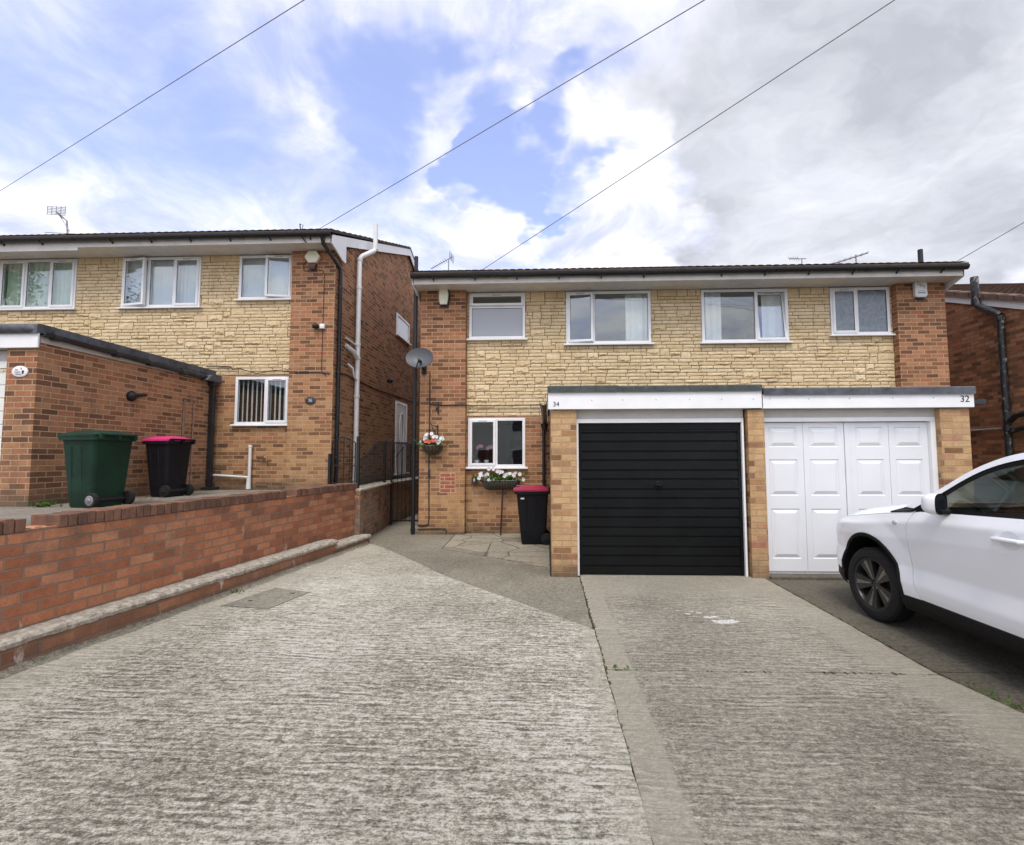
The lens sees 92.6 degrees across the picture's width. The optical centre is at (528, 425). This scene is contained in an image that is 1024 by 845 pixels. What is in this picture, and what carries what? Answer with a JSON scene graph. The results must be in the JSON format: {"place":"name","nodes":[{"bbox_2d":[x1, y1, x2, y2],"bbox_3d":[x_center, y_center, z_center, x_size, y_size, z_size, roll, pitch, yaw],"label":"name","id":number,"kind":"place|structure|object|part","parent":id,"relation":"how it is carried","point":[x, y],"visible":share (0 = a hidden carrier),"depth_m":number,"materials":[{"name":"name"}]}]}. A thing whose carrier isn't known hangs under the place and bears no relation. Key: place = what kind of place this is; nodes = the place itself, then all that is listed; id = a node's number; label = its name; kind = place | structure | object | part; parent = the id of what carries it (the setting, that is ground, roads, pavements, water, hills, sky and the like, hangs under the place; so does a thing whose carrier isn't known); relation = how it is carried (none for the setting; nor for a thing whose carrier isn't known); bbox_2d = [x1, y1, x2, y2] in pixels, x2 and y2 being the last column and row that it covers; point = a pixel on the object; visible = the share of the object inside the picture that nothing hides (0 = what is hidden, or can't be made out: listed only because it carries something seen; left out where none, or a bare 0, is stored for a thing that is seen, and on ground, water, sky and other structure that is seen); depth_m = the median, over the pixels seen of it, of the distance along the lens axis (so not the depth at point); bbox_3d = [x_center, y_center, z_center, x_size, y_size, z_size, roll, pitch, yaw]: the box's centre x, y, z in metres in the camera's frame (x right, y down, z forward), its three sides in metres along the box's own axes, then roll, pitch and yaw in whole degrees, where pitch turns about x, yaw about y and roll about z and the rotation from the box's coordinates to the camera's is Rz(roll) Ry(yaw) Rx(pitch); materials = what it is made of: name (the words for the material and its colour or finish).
{"place":"outdoors","nodes":[
{"label":"outdoors","id":0,"kind":"place"},
{"bbox_2d":[0,490,280,525],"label":"terrain","id":1,"kind":"structure","parent":0,"point":[26,513],"depth_m":6.63,"materials":[{"name":"concrete"}]},
{"bbox_2d":[27,500,62,507],"bbox_3d":[-6.482,1.049,6.537,0.535,0.116,0.212,-1,-4,13],"label":"weed tuft","id":2,"kind":"object","parent":1,"relation":"on","point":[43,503],"visible":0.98,"depth_m":6.54,"materials":[{"name":"green plant"}]},
{"bbox_2d":[57,430,137,507],"bbox_3d":[-5.864,0.585,6.656,0.671,1.026,0.606,-1,-4,10],"label":"wheelie bin","id":3,"kind":"object","parent":1,"relation":"on","point":[96,463],"visible":0.98,"depth_m":6.45,"materials":[{"name":"green plastic"}]},
{"bbox_2d":[0,324,221,506],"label":"garage","id":4,"kind":"structure","parent":1,"relation":"on","point":[70,382],"depth_m":7.36,"materials":[{"name":"brick"}]},
{"bbox_2d":[0,361,6,453],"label":"door","id":5,"kind":"structure","parent":4,"relation":"in","point":[3,364],"depth_m":6.85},
{"bbox_2d":[12,366,27,376],"bbox_3d":[-7.024,-0.745,6.743,0.234,0.156,0.016,0,-4,2],"label":"sign","id":6,"kind":"object","parent":4,"relation":"attached to","point":[19,371],"visible":1,"depth_m":6.74,"materials":[{"name":"white plastic"}]},
{"bbox_2d":[126,391,147,400],"bbox_3d":[-6.671,-0.492,8.316,0.119,0.178,0.306,-1,-4,16],"label":"bulkhead lamp","id":7,"kind":"object","parent":4,"relation":"attached to","point":[132,396],"visible":1,"depth_m":8.23,"materials":[{"name":"black metal"}]},
{"bbox_2d":[181,400,186,436],"bbox_3d":[-6.651,0.332,9.404,0.062,1.670,0.044,0,-4,2],"label":"vent pipe","id":8,"kind":"object","parent":4,"relation":"attached to","point":[183,417],"visible":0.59,"depth_m":9.43,"materials":[{"name":"orange metal"}]},
{"bbox_2d":[190,401,194,483],"bbox_3d":[-6.641,0.369,9.656,0.067,1.729,0.037,-2,-4,25],"label":"conduit","id":9,"kind":"object","parent":4,"relation":"attached to","point":[192,429],"visible":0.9,"depth_m":9.66,"materials":[{"name":"black metal"}]},
{"bbox_2d":[141,436,195,497],"bbox_3d":[-6.177,0.700,8.385,0.611,1.026,0.556,-1,-4,12],"label":"wheelie bin","id":10,"kind":"object","parent":1,"relation":"on","point":[168,457],"visible":1,"depth_m":8.20,"materials":[{"name":"black plastic"}]},
{"bbox_2d":[0,544,652,844],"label":"driveway","id":11,"kind":"structure","parent":0,"point":[370,694],"depth_m":2.76,"materials":[{"name":"concrete"}]},
{"bbox_2d":[221,588,309,608],"bbox_3d":[-2.805,1.877,5.301,0.565,0.026,0.723,-1,-4,17],"label":"manhole cover","id":12,"kind":"object","parent":11,"relation":"on","point":[270,598],"visible":0.98,"depth_m":5.26,"materials":[{"name":"concrete"}]},
{"bbox_2d":[370,513,591,628],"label":"path","id":13,"kind":"structure","parent":0,"point":[537,587],"depth_m":6.48,"materials":[{"name":"concrete"}]},
{"bbox_2d":[354,477,418,535],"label":"passage wall","id":14,"kind":"structure","parent":13,"relation":"on","point":[372,509],"depth_m":10.25,"materials":[{"name":"brick"}]},
{"bbox_2d":[327,436,355,484],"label":"gate","id":15,"kind":"structure","parent":14,"relation":"attached to","point":[330,466],"depth_m":9.88,"materials":[{"name":"black metal"}]},
{"bbox_2d":[356,436,386,487],"bbox_3d":[-3.214,0.759,10.085,0.059,0.970,2.231,0,-4,-4],"label":"railing","id":16,"kind":"object","parent":14,"relation":"on","point":[380,474],"visible":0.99,"depth_m":9.91,"materials":[{"name":"black metal"}]},
{"bbox_2d":[386,442,418,480],"bbox_3d":[-3.171,1.019,14.198,0.027,0.914,5.800,0,-4,2],"label":"railing","id":17,"kind":"object","parent":14,"relation":"on","point":[407,463],"visible":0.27,"depth_m":12.50,"materials":[{"name":"black metal"}]},
{"bbox_2d":[390,440,418,524],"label":"gate","id":18,"kind":"structure","parent":14,"relation":"attached to","point":[392,476],"depth_m":11.25,"materials":[{"name":"black metal"}]},
{"bbox_2d":[443,533,549,575],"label":"paving","id":19,"kind":"structure","parent":0,"point":[508,546],"depth_m":8.33,"materials":[{"name":"beige stone"}]},
{"bbox_2d":[500,489,502,534],"bbox_3d":[-0.536,1.725,9.736,0.031,0.900,0.154,-1,-4,16],"label":"standing pole","id":20,"kind":"object","parent":19,"relation":"on","point":[501,513],"visible":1,"depth_m":9.72,"materials":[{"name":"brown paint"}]},
{"bbox_2d":[514,485,550,544],"bbox_3d":[0.075,1.602,8.849,0.691,1.026,0.616,0,-4,-2],"label":"wheelie bin","id":21,"kind":"object","parent":19,"relation":"on","point":[532,501],"visible":0.91,"depth_m":8.60,"materials":[{"name":"black plastic"}]},
{"bbox_2d":[0,0,1023,283],"label":"sky","id":22,"kind":"structure","parent":0,"point":[901,135],"materials":[{"name":"blue"}]},
{"bbox_2d":[549,544,595,634],"bbox_3d":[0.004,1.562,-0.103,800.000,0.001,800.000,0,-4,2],"label":"ground","id":23,"kind":"structure","parent":0,"point":[551,574],"depth_m":7.31,"materials":[{"name":"grey concrete"}]},
{"bbox_2d":[0,233,108,371],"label":"house","id":24,"kind":"structure","parent":23,"relation":"on","point":[52,280],"depth_m":10.58,"materials":[{"name":"brick"}]},
{"bbox_2d":[0,259,77,310],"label":"window","id":25,"kind":"structure","parent":24,"relation":"in","point":[42,284],"depth_m":10.69,"materials":[{"name":"white plastic"}]},
{"bbox_2d":[45,206,73,233],"bbox_3d":[-13.175,-5.545,13.899,1.251,1.426,0.081,0,-4,2],"label":"tv aerial","id":26,"kind":"object","parent":24,"relation":"attached to","point":[61,217],"visible":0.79,"depth_m":13.91,"materials":[{"name":"metal"}]},
{"bbox_2d":[0,483,356,634],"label":"garden wall","id":27,"kind":"structure","parent":23,"relation":"on","point":[54,565],"depth_m":4.70,"materials":[{"name":"brick"}]},
{"bbox_2d":[0,534,370,678],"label":"wall","id":28,"kind":"structure","parent":23,"relation":"on","point":[36,645],"depth_m":4.52,"materials":[{"name":"brick"}]},
{"bbox_2d":[72,223,420,489],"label":"house","id":29,"kind":"structure","parent":23,"relation":"on","point":[250,300],"depth_m":10.41,"materials":[{"name":"brick"}]},
{"bbox_2d":[116,256,201,309],"bbox_3d":[-7.900,-3.065,10.503,1.840,1.170,0.229,0,-4,2],"label":"window","id":30,"kind":"structure","parent":29,"relation":"in","point":[158,293],"depth_m":10.58,"materials":[{"name":"white plastic"}]},
{"bbox_2d":[213,445,251,488],"bbox_3d":[-6.175,0.860,10.138,0.870,0.910,0.097,0,-4,2],"label":"waste pipe","id":31,"kind":"object","parent":29,"relation":"attached to","point":[248,482],"visible":0.96,"depth_m":10.10,"materials":[{"name":"white plastic"}]},
{"bbox_2d":[230,376,288,425],"bbox_3d":[-5.586,-0.504,10.295,1.275,1.080,0.209,0,-4,2],"label":"window","id":32,"kind":"structure","parent":29,"relation":"in","point":[267,421],"depth_m":10.27,"materials":[{"name":"white plastic"}]},
{"bbox_2d":[234,255,291,300],"bbox_3d":[-5.602,-3.146,10.426,1.270,1.030,0.215,0,-4,2],"label":"window","id":33,"kind":"structure","parent":29,"relation":"in","point":[257,273],"depth_m":10.51,"materials":[{"name":"white plastic"}]},
{"bbox_2d":[205,366,329,373],"bbox_3d":[-5.455,-1.158,10.194,2.721,0.220,0.136,0,-4,2],"label":"wall cable","id":34,"kind":"object","parent":29,"relation":"attached to","point":[266,371],"depth_m":10.25,"materials":[{"name":"black plastic"}]},
{"bbox_2d":[305,396,315,404],"bbox_3d":[-4.492,-0.512,10.058,0.224,0.170,0.018,0,-4,2],"label":"house plaque","id":35,"kind":"object","parent":29,"relation":"attached to","point":[310,400],"visible":1,"depth_m":10.05,"materials":[{"name":"stone"}]},
{"bbox_2d":[305,251,320,269],"bbox_3d":[-4.516,-3.455,10.222,0.322,0.395,0.079,0,-4,2],"label":"alarm box","id":36,"kind":"object","parent":29,"relation":"attached to","point":[313,258],"visible":1,"depth_m":10.19,"materials":[{"name":"beige plastic"}]},
{"bbox_2d":[303,261,325,375],"bbox_3d":[-4.447,-2.234,10.169,0.562,2.450,0.016,0,-4,2],"label":"alarm cable","id":37,"kind":"object","parent":29,"relation":"attached to","point":[323,310],"visible":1,"depth_m":10.18,"materials":[{"name":"plastic"}]},
{"bbox_2d":[312,323,324,328],"bbox_3d":[-4.340,-2.053,10.101,0.250,0.124,0.122,0,-4,-9],"label":"floodlight camera","id":38,"kind":"object","parent":29,"relation":"attached to","point":[316,326],"visible":1,"depth_m":10.08,"materials":[{"name":"white plastic"}]},
{"bbox_2d":[335,372,419,403],"bbox_3d":[-3.886,-0.919,13.701,0.027,0.147,7.102,0,-4,2],"label":"wall cable","id":39,"kind":"object","parent":29,"relation":"attached to","point":[375,388],"depth_m":12.44,"materials":[{"name":"black plastic"}]},
{"bbox_2d":[396,404,405,472],"bbox_3d":[-3.834,0.399,14.696,0.057,2.010,0.934,0,-4,2],"label":"door","id":40,"kind":"structure","parent":29,"relation":"in","point":[401,410],"depth_m":14.72,"materials":[{"name":"white plastic"}]},
{"bbox_2d":[396,312,410,345],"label":"side window","id":41,"kind":"structure","parent":29,"relation":"in","point":[402,326],"depth_m":14.95,"materials":[{"name":"white plastic"}]},
{"bbox_2d":[410,256,684,534],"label":"house","id":42,"kind":"structure","parent":23,"relation":"on","point":[509,337],"depth_m":10.03,"materials":[{"name":"stone"}]},
{"bbox_2d":[406,348,432,373],"bbox_3d":[-2.193,-1.305,9.701,0.472,0.474,0.585,2,-4,-26],"label":"satellite dish","id":43,"kind":"object","parent":42,"relation":"attached to","point":[422,358],"visible":1,"depth_m":9.66,"materials":[{"name":"grey metal"}]},
{"bbox_2d":[417,374,429,525],"bbox_3d":[-2.112,0.482,9.894,0.251,3.087,0.030,0,-4,2],"label":"wall cable","id":44,"kind":"object","parent":42,"relation":"attached to","point":[428,457],"depth_m":9.85,"materials":[{"name":"black plastic"}]},
{"bbox_2d":[411,423,448,454],"bbox_3d":[-1.950,0.276,9.778,0.719,0.645,0.381,0,-4,2],"label":"hanging basket","id":45,"kind":"object","parent":42,"relation":"attached to","point":[430,447],"visible":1,"depth_m":9.70,"materials":[{"name":"multicoloured metal"}]},
{"bbox_2d":[417,528,446,534],"bbox_3d":[-1.931,2.120,9.784,0.605,0.130,0.019,0,-4,2],"label":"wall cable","id":46,"kind":"object","parent":42,"relation":"attached to","point":[434,528],"depth_m":9.78,"materials":[{"name":"black plastic"}]},
{"bbox_2d":[430,251,453,269],"bbox_3d":[-2.690,-4.893,15.060,0.690,0.824,0.399,0,-4,2],"label":"tv aerial","id":47,"kind":"object","parent":42,"relation":"attached to","point":[446,260],"visible":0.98,"depth_m":15.07,"materials":[{"name":"metal"}]},
{"bbox_2d":[439,289,449,306],"bbox_3d":[-1.738,-2.655,10.059,0.230,0.412,0.084,0,-4,2],"label":"alarm box","id":48,"kind":"object","parent":42,"relation":"attached to","point":[444,297],"visible":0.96,"depth_m":10.02,"materials":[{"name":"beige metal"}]},
{"bbox_2d":[471,476,478,482],"bbox_3d":[-1.097,1.102,9.934,0.150,0.125,0.099,0,-4,2],"label":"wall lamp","id":49,"kind":"object","parent":42,"relation":"attached to","point":[474,481],"visible":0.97,"depth_m":9.96,"materials":[{"name":"metal"}]},
{"bbox_2d":[474,444,482,462],"bbox_3d":[-1.042,0.596,10.165,0.194,0.426,0.099,-2,-4,28],"label":"orchid","id":50,"kind":"object","parent":42,"relation":"on","point":[477,447],"visible":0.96,"depth_m":10.18,"materials":[{"name":"pink plant"}]},
{"bbox_2d":[430,402,539,405],"bbox_3d":[-0.877,-0.437,9.967,2.279,0.081,0.140,0,-4,2],"label":"wall cable","id":51,"kind":"object","parent":42,"relation":"attached to","point":[482,405],"depth_m":9.99,"materials":[{"name":"black plastic"}]},
{"bbox_2d":[484,445,492,462],"bbox_3d":[-0.832,0.604,10.157,0.194,0.408,0.099,-2,-4,28],"label":"orchid","id":52,"kind":"object","parent":42,"relation":"on","point":[488,447],"visible":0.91,"depth_m":10.17,"materials":[{"name":"pink plant"}]},
{"bbox_2d":[465,418,527,468],"bbox_3d":[-0.655,0.367,10.001,1.275,1.040,0.120,0,-4,2],"label":"window","id":53,"kind":"structure","parent":42,"relation":"in","point":[471,465],"depth_m":9.99,"materials":[{"name":"white plastic"}]},
{"bbox_2d":[466,292,527,340],"bbox_3d":[-0.654,-2.266,10.166,1.270,1.005,0.120,0,-4,2],"label":"window","id":54,"kind":"structure","parent":42,"relation":"in","point":[487,321],"depth_m":10.17,"materials":[{"name":"white plastic"}]},
{"bbox_2d":[472,466,529,489],"bbox_3d":[-0.571,1.062,9.835,1.199,0.485,0.386,0,-4,2],"label":"wall trough","id":55,"kind":"object","parent":42,"relation":"attached to","point":[494,482],"depth_m":9.78,"materials":[{"name":"green metal"}]},
{"bbox_2d":[508,457,521,463],"bbox_3d":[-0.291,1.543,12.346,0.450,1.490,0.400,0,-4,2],"label":"chair","id":56,"kind":"object","parent":42,"relation":"in","point":[514,460],"visible":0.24,"depth_m":12.19,"materials":[{"name":"black"}]},
{"bbox_2d":[564,291,653,345],"bbox_3d":[1.647,-2.211,10.134,1.840,1.170,0.288,0,-4,2],"label":"window","id":57,"kind":"structure","parent":42,"relation":"in","point":[637,303],"depth_m":10.11,"materials":[{"name":"white plastic"}]},
{"bbox_2d":[580,582,637,785],"bbox_3d":[0.556,1.777,3.647,0.047,0.030,4.778,0,-4,2],"label":"moss","id":58,"kind":"object","parent":23,"relation":"on","point":[605,668],"visible":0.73,"depth_m":3.69,"materials":[{"name":"green plant"}]},
{"bbox_2d":[540,384,761,576],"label":"garage","id":59,"kind":"structure","parent":23,"relation":"on","point":[647,479],"depth_m":6.39,"materials":[{"name":"brick"}]},
{"bbox_2d":[578,423,744,575],"bbox_3d":[1.725,0.951,6.419,2.121,1.988,0.140,0,-4,2],"label":"door","id":60,"kind":"structure","parent":59,"relation":"in","point":[655,498],"depth_m":6.41,"materials":[{"name":"black metal"}]},
{"bbox_2d":[615,669,930,675],"bbox_3d":[1.730,1.763,3.484,2.212,0.028,0.053,0,-4,2],"label":"moss","id":61,"kind":"object","parent":23,"relation":"on","point":[896,674],"visible":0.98,"depth_m":3.46,"materials":[{"name":"green plant"}]},
{"bbox_2d":[666,249,969,422],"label":"house","id":62,"kind":"structure","parent":23,"relation":"on","point":[825,325],"depth_m":9.87,"materials":[{"name":"beige stone"}]},
{"bbox_2d":[700,288,792,343],"bbox_3d":[4.415,-2.224,10.038,1.840,1.170,0.265,0,-4,2],"label":"window","id":63,"kind":"structure","parent":62,"relation":"in","point":[774,302],"depth_m":10.08,"materials":[{"name":"white plastic"}]},
{"bbox_2d":[833,252,867,263],"bbox_3d":[9.537,-4.915,14.996,1.763,0.802,0.400,0,-4,2],"label":"tv aerial","id":64,"kind":"object","parent":62,"relation":"attached to","point":[851,257],"visible":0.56,"depth_m":14.98,"materials":[{"name":"metal"}]},
{"bbox_2d":[829,287,895,336],"bbox_3d":[6.711,-2.302,9.881,1.270,1.005,0.120,0,-4,2],"label":"window","id":65,"kind":"structure","parent":62,"relation":"in","point":[854,311],"depth_m":9.88,"materials":[{"name":"white plastic"}]},
{"bbox_2d":[912,282,926,298],"bbox_3d":[7.767,-2.688,9.694,0.230,0.355,0.077,0,-4,2],"label":"alarm box","id":66,"kind":"object","parent":62,"relation":"attached to","point":[919,290],"visible":1,"depth_m":9.66,"materials":[{"name":"plastic"}]},
{"bbox_2d":[743,386,975,579],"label":"garage","id":67,"kind":"structure","parent":23,"relation":"on","point":[822,464],"depth_m":6.33,"materials":[{"name":"brick"}]},
{"bbox_2d":[764,422,930,573],"bbox_3d":[4.139,0.936,6.369,2.106,1.957,0.075,0,-4,2],"label":"door","id":68,"kind":"structure","parent":67,"relation":"in","point":[819,474],"depth_m":6.35,"materials":[{"name":"white metal"}]},
{"bbox_2d":[974,399,986,404],"bbox_3d":[5.757,-0.305,6.290,0.218,0.070,0.090,0,-4,2],"label":"security light","id":69,"kind":"object","parent":67,"relation":"attached to","point":[980,402],"visible":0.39,"depth_m":6.25,"materials":[{"name":"black plastic"}]},
{"bbox_2d":[945,276,1023,468],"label":"house","id":70,"kind":"structure","parent":23,"relation":"on","point":[985,330],"depth_m":10.62,"materials":[{"name":"brown brick"}]},
{"bbox_2d":[579,574,936,674],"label":"driveway","id":71,"kind":"structure","parent":0,"point":[639,621],"depth_m":4.32,"materials":[{"name":"concrete"}]},
{"bbox_2d":[676,610,738,623],"bbox_3d":[1.732,1.838,4.688,0.528,0.006,0.398,0,-4,2],"label":"paint spill","id":72,"kind":"object","parent":71,"relation":"on","point":[726,621],"visible":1,"depth_m":4.58,"materials":[{"name":"white paint"}]},
{"bbox_2d":[607,670,1023,810],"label":"driveway","id":73,"kind":"structure","parent":0,"point":[926,740],"depth_m":2.67,"materials":[{"name":"concrete"}]},
{"bbox_2d":[638,785,1023,844],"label":"driveway","id":74,"kind":"structure","parent":0,"point":[676,816],"depth_m":2.04,"materials":[{"name":"concrete"}]},
{"bbox_2d":[767,579,1023,673],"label":"driveway","id":75,"kind":"structure","parent":0,"point":[932,644],"depth_m":4.18,"materials":[{"name":"concrete"}]},
{"bbox_2d":[836,453,1023,655],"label":"parked car","id":76,"kind":"object","parent":75,"relation":"on","point":[951,554],"visible":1,"depth_m":3.72,"materials":[{"name":"white paint"}]},
{"bbox_3d":[3.199,1.015,3.572,0.116,0.769,1.156,0,-4,2],"label":"front door","id":77,"kind":"part","parent":76,"relation":"part of","materials":[{"name":"white paint"}]},
{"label":"side window","id":78,"kind":"part","parent":76,"relation":"part of","materials":[{"name":"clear glass"}]},
{"bbox_2d":[937,673,1023,711],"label":"driveway","id":79,"kind":"structure","parent":0,"point":[1002,685],"depth_m":3.31,"materials":[{"name":"concrete"}]},
{"bbox_2d":[771,581,1023,712],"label":"moss","id":80,"kind":"object","parent":79,"relation":"on","point":[975,690],"visible":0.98,"depth_m":3.38,"materials":[{"name":"green plant"}]},
{"bbox_2d":[966,682,1010,701],"bbox_3d":[2.968,1.721,3.167,0.072,0.046,0.259,0,-4,2],"label":"weed tuft","id":81,"kind":"object","parent":79,"relation":"on","point":[991,692],"visible":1,"depth_m":3.14,"materials":[{"name":"green plant"}]},
{"bbox_2d":[992,694,1022,709],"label":"weed tuft","id":82,"kind":"object","parent":79,"relation":"on","point":[1010,703],"visible":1,"depth_m":3.01,"materials":[{"name":"green plant"}]},
{"label":"terrain","id":83,"kind":"structure","parent":0,"visible":0},
{"bbox_3d":[9.975,-2.309,-0.537,0.560,7.950,0.320,0,-4,2],"label":"telegraph pole","id":84,"kind":"object","parent":83,"relation":"on","visible":0},
{"bbox_2d":[0,0,303,190],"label":"overhead wire","id":85,"kind":"object","parent":84,"relation":"attached to","point":[167,85],"visible":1,"depth_m":9.11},
{"bbox_2d":[318,0,704,229],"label":"overhead wire","id":86,"kind":"object","parent":84,"relation":"attached to","point":[529,103],"visible":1,"depth_m":6.75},
{"bbox_2d":[482,0,894,269],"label":"overhead wire","id":87,"kind":"object","parent":84,"relation":"attached to","point":[708,121],"visible":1,"depth_m":6.41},
{"bbox_2d":[958,222,1023,260],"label":"overhead wire","id":88,"kind":"object","parent":84,"relation":"attached to","point":[991,241],"visible":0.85,"depth_m":8.81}
]}

